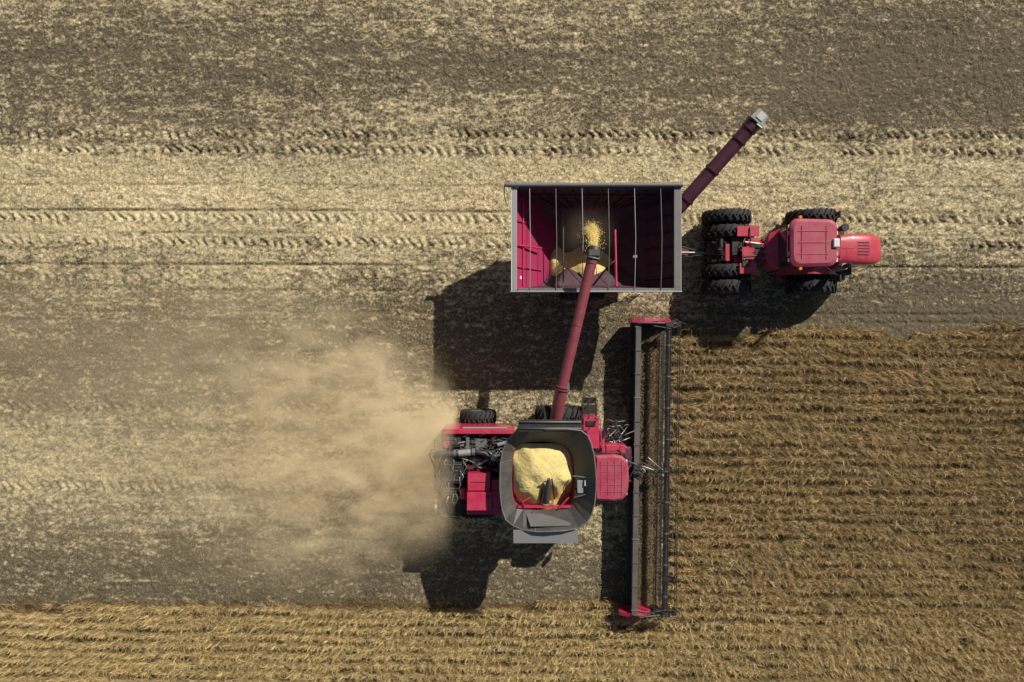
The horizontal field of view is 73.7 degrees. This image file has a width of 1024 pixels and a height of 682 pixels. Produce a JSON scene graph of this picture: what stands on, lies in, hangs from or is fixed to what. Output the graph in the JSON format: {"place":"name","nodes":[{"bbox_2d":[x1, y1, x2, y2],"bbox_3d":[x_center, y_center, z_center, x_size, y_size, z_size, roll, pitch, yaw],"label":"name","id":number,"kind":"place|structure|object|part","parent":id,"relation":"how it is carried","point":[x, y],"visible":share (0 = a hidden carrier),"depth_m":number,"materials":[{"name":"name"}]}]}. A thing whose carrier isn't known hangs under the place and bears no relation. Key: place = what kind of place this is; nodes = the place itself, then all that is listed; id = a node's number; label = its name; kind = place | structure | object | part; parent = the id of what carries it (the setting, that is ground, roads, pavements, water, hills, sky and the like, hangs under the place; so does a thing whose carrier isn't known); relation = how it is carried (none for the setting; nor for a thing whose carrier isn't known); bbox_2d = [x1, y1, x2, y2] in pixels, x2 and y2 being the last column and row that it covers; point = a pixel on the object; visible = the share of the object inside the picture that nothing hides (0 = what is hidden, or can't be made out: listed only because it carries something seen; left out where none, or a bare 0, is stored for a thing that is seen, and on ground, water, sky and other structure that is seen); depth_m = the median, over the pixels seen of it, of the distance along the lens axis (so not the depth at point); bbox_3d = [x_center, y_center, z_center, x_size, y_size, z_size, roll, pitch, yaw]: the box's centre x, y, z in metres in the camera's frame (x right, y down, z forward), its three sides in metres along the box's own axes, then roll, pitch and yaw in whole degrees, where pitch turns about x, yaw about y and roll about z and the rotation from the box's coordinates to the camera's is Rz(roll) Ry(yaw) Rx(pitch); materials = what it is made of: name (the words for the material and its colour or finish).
{"place":"outdoors","nodes":[
{"label":"outdoors","id":0,"kind":"place"},
{"bbox_2d":[0,0,1023,681],"bbox_3d":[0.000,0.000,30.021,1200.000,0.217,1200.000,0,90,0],"label":"ground","id":1,"kind":"structure","parent":0,"point":[878,68],"depth_m":30.00,"materials":[{"name":"brown soil"}]},
{"bbox_2d":[0,315,1023,681],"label":"standing crop","id":2,"kind":"object","parent":1,"relation":"on","point":[636,637],"visible":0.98,"depth_m":29.65,"materials":[{"name":"brown plant"}]},
{"bbox_2d":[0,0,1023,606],"bbox_3d":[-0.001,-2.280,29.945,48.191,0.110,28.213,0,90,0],"label":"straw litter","id":3,"kind":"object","parent":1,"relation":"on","point":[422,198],"visible":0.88,"depth_m":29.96,"materials":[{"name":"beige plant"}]},
{"bbox_2d":[429,245,686,617],"bbox_3d":[2.017,4.102,27.510,10.764,5.050,15.274,0,90,0],"label":"combine harvester","id":4,"kind":"object","parent":1,"relation":"on","point":[473,452],"visible":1,"depth_m":26.97,"materials":[{"name":"red metal"}]},
{"bbox_2d":[513,443,572,504],"bbox_3d":[1.204,5.169,26.326,2.300,1.466,2.500,0,90,0],"label":"grain heap","id":5,"kind":"object","parent":4,"relation":"in","point":[535,465],"visible":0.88,"depth_m":25.90,"materials":[{"name":"yellow food"}]},
{"bbox_2d":[578,216,604,257],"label":"grain stream","id":6,"kind":"structure","parent":4,"relation":"attached to","point":[590,228],"depth_m":26.29,"materials":[{"name":"yellow food"}]},
{"bbox_2d":[595,449,625,458],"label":"cab window","id":7,"kind":"structure","parent":4,"relation":"in","point":[598,451],"depth_m":26.67,"materials":[{"name":"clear glass"}]},
{"bbox_2d":[637,324,663,605],"bbox_3d":[5.895,5.388,29.627,1.315,0.256,12.333,1,90,0],"label":"cut crop","id":8,"kind":"object","parent":4,"relation":"on","point":[640,566],"visible":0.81,"depth_m":29.62,"materials":[{"name":"brown plant"}]},
{"bbox_2d":[504,108,767,302],"bbox_3d":[5.014,-4.507,27.645,11.224,4.780,5.915,-16,90,0],"label":"grain cart","id":9,"kind":"object","parent":1,"relation":"on","point":[641,235],"visible":0.88,"depth_m":27.32,"materials":[{"name":"paint"}]},
{"bbox_2d":[550,246,611,275],"bbox_3d":[3.085,-3.890,29.210,4.170,1.819,3.180,0,90,0],"label":"grain heap","id":10,"kind":"object","parent":9,"relation":"in","point":[573,259],"visible":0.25,"depth_m":28.66,"materials":[{"name":"yellow food"}]},
{"bbox_2d":[700,207,880,294],"bbox_3d":[11.602,-3.750,28.152,7.135,3.765,3.480,0,90,0],"label":"tractor","id":11,"kind":"object","parent":1,"relation":"on","point":[807,250],"visible":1,"depth_m":27.99,"materials":[{"name":"red metal"}]},
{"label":"cab window","id":12,"kind":"part","parent":11,"relation":"part of","materials":[{"name":"black glass"}]}
]}

